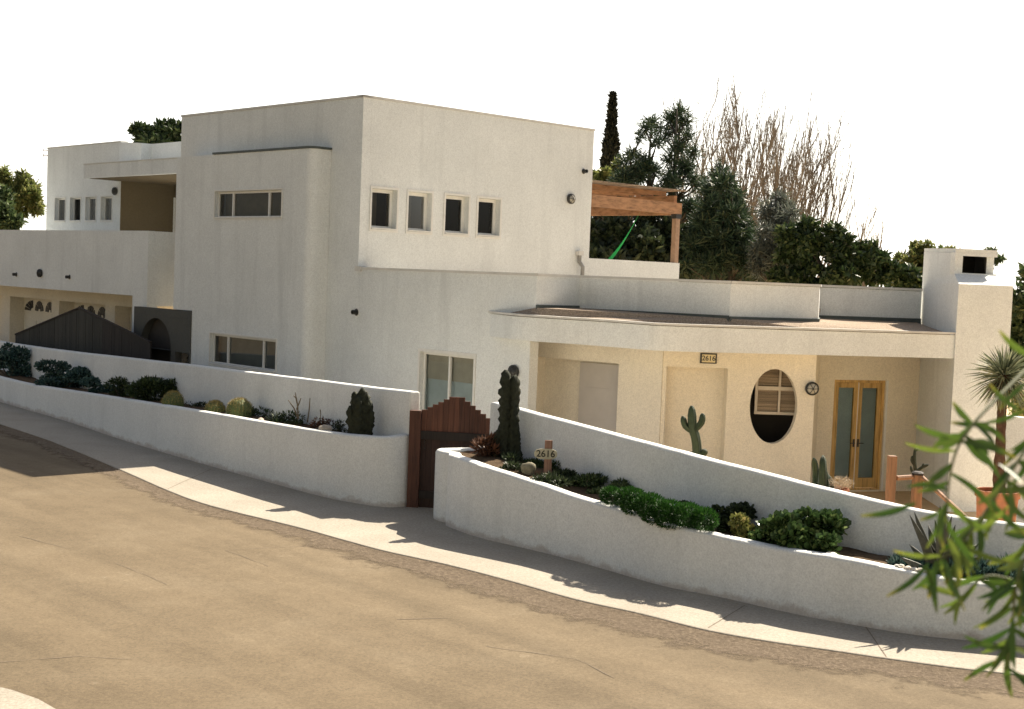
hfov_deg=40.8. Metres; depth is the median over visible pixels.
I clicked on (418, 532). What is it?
sidewalk
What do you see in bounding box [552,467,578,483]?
succulent
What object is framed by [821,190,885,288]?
bare tree
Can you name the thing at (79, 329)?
driveway gate
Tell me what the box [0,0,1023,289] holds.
sky
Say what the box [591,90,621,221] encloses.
cypress tree
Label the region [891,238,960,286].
tree
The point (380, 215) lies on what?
window
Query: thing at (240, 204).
window
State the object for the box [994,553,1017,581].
blue succulent
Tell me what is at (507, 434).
tall cactus
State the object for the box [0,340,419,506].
planter wall
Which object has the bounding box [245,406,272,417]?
succulent
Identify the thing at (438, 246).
house
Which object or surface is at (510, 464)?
succulent
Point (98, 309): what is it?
garage door
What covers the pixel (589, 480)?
bush
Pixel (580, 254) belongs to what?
downspout
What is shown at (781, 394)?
window
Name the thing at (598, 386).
entry door
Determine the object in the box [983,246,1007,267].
tree
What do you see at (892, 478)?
patio railing
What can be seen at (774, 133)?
bare tree
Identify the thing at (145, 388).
leafy bush
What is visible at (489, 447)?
dry succulent
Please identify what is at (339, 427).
succulent
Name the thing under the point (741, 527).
succulent shrub
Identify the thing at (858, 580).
planter wall
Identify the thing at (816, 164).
bare tree
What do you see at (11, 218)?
tree
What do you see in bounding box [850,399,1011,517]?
patio
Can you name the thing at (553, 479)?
succulent
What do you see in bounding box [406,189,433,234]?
window
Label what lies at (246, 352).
window
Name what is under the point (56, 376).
succulent shrub
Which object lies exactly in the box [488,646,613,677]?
road crack
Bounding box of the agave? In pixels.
[900,507,976,567]
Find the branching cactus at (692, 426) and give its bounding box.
[681,406,707,455]
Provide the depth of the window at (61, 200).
44.87 m
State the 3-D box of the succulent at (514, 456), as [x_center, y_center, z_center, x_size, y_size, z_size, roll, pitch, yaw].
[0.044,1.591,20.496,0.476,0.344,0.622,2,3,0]
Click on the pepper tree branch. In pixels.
(966, 552)
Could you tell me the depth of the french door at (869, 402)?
27.86 m
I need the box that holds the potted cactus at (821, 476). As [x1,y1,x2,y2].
[812,455,854,491]
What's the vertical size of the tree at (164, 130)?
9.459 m
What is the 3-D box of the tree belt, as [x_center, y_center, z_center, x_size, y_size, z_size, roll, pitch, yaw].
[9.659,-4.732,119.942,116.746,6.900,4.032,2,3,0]
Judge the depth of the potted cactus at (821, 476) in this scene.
20.27 m
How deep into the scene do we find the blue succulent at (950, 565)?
15.18 m
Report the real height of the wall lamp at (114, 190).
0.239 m
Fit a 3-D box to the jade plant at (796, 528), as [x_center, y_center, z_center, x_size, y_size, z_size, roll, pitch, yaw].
[3.527,2.109,16.235,0.981,0.638,0.754,1,4,-24]
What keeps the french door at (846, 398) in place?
in the house
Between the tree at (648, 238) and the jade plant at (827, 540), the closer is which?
the jade plant at (827, 540)
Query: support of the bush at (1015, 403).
on the patio
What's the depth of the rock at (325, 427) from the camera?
22.93 m
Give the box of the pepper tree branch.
[861,330,1023,697]
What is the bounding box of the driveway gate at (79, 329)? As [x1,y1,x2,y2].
[15,307,151,359]
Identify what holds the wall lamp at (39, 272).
attached to the house
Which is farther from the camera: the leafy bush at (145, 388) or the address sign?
the leafy bush at (145, 388)
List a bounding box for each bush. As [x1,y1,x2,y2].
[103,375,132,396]
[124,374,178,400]
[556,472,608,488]
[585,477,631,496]
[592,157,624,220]
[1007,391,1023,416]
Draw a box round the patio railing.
[885,455,966,515]
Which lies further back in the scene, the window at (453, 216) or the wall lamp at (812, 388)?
the window at (453, 216)
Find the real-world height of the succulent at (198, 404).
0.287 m
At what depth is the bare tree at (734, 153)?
59.01 m
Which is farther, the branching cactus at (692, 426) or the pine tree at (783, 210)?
the pine tree at (783, 210)
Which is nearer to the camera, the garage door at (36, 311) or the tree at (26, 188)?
the garage door at (36, 311)
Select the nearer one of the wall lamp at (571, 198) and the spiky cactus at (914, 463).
the spiky cactus at (914, 463)
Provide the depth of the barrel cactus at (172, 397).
27.47 m
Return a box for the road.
[0,431,1023,708]
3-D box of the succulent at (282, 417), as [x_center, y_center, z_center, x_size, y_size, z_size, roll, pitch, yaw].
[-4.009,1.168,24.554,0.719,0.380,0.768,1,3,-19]
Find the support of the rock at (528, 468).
on the planter wall at (858, 580)
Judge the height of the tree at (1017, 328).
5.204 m
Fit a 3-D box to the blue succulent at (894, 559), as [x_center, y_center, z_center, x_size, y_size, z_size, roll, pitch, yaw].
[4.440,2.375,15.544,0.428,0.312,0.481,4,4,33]
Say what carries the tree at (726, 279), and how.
on the patio
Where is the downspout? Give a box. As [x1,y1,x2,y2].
[576,251,584,274]
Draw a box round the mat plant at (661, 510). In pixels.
[598,484,720,531]
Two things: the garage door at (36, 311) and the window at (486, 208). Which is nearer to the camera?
the window at (486, 208)
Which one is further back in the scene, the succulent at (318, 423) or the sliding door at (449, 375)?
the sliding door at (449, 375)
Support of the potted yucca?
on the patio
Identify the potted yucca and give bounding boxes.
[963,343,1023,521]
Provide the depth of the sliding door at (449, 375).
27.72 m
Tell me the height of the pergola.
1.944 m
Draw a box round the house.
[0,94,1012,511]
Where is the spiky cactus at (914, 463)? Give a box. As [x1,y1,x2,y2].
[910,448,928,471]
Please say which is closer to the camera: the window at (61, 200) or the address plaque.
the address plaque
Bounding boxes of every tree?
[0,163,45,218]
[0,183,28,229]
[127,116,181,143]
[589,215,700,279]
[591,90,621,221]
[607,97,710,223]
[656,65,782,282]
[672,77,816,221]
[679,157,761,283]
[701,67,839,230]
[704,268,765,284]
[744,184,802,284]
[749,71,852,225]
[750,105,862,277]
[763,213,922,290]
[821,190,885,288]
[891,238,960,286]
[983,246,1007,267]
[1009,262,1023,378]
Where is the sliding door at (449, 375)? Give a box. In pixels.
[417,348,475,409]
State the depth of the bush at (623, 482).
18.88 m
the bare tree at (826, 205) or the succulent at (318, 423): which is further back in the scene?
the bare tree at (826, 205)
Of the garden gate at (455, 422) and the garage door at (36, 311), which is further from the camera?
the garage door at (36, 311)
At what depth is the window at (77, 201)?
44.08 m
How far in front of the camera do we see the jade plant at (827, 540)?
15.92 m
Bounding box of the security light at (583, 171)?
[581,168,587,173]
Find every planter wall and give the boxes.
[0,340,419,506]
[433,402,1023,645]
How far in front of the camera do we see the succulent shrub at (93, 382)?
31.57 m
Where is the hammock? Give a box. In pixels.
[608,211,640,258]
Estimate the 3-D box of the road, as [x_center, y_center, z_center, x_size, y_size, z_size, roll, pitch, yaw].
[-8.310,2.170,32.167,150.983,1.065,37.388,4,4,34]
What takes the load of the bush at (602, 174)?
on the patio
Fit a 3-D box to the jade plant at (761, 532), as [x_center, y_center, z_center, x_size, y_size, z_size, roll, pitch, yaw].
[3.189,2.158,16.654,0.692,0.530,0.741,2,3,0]
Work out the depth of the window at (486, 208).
32.20 m
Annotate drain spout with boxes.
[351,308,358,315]
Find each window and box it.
[54,197,65,221]
[69,196,80,221]
[85,196,96,221]
[100,195,112,221]
[208,332,276,373]
[213,188,282,219]
[369,185,398,232]
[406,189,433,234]
[443,192,470,236]
[475,195,501,238]
[754,369,794,414]
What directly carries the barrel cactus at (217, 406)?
on the planter wall at (371, 470)
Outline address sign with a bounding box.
[534,440,556,472]
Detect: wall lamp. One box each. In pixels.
[37,269,42,276]
[112,187,117,194]
[508,365,518,376]
[567,194,575,203]
[805,382,818,395]
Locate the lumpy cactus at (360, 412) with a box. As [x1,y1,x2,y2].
[345,388,374,434]
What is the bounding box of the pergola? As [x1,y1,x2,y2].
[591,180,687,262]
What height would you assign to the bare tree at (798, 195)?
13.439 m
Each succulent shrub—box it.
[0,342,31,376]
[33,358,92,387]
[79,376,118,393]
[705,501,757,533]
[727,512,755,538]
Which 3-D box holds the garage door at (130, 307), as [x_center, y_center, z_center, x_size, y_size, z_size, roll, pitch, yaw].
[-10.519,0.030,39.358,0.060,2.764,1.706,-1,4,-43]
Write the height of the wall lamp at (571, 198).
0.249 m
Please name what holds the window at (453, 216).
in the house
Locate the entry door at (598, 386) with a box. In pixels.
[578,362,618,431]
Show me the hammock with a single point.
(615, 252)
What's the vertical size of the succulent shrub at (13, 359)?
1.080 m
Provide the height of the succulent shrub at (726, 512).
0.462 m
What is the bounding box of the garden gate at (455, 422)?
[406,397,489,507]
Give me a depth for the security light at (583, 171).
34.06 m
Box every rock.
[318,425,331,430]
[521,462,535,474]
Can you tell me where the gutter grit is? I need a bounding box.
[0,424,1023,696]
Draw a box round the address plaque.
[700,353,716,363]
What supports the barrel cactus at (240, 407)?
on the planter wall at (371, 470)
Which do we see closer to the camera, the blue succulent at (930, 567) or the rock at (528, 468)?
the blue succulent at (930, 567)
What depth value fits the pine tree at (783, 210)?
42.16 m
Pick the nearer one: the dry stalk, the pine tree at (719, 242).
the dry stalk
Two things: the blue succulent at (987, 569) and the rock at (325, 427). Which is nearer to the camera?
the blue succulent at (987, 569)
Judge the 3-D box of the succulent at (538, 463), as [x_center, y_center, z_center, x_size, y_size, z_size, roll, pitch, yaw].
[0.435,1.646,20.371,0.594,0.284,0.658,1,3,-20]
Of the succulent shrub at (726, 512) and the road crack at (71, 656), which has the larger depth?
the succulent shrub at (726, 512)
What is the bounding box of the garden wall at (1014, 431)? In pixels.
[1005,415,1023,522]
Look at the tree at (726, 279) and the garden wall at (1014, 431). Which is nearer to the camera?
the garden wall at (1014, 431)
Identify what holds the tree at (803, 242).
on the patio
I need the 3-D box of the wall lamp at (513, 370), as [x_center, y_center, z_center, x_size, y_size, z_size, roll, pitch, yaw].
[0.003,0.328,25.992,0.141,0.259,0.259,-1,4,-43]
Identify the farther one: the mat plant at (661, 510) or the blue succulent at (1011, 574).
the mat plant at (661, 510)
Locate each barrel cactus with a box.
[160,390,185,406]
[204,399,225,412]
[226,397,252,416]
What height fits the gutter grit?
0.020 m
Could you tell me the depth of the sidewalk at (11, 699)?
11.65 m
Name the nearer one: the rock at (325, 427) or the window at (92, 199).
the rock at (325, 427)
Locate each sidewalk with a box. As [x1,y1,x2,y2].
[0,402,1023,674]
[0,687,54,708]
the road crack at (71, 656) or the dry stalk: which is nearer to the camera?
the road crack at (71, 656)
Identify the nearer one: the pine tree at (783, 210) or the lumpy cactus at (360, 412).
the lumpy cactus at (360, 412)
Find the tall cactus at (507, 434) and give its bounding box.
[492,370,521,455]
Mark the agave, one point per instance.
(934, 547)
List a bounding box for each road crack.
[7,656,121,661]
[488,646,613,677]
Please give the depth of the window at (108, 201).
42.57 m
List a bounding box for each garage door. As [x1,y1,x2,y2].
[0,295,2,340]
[24,298,51,329]
[74,302,104,317]
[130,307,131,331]
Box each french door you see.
[831,382,857,487]
[854,383,881,487]
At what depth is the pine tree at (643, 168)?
47.11 m
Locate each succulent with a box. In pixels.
[185,400,206,406]
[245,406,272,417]
[265,410,306,424]
[306,417,334,428]
[332,419,348,432]
[469,431,500,456]
[497,460,521,471]
[499,450,527,462]
[523,457,560,470]
[530,470,572,487]
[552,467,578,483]
[886,552,922,566]
[919,559,941,574]
[947,556,984,577]
[973,558,1004,579]
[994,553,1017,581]
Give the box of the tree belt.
[700,277,1023,295]
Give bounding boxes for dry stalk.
[288,392,320,421]
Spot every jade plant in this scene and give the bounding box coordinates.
[745,514,776,543]
[766,505,851,552]
[814,530,841,554]

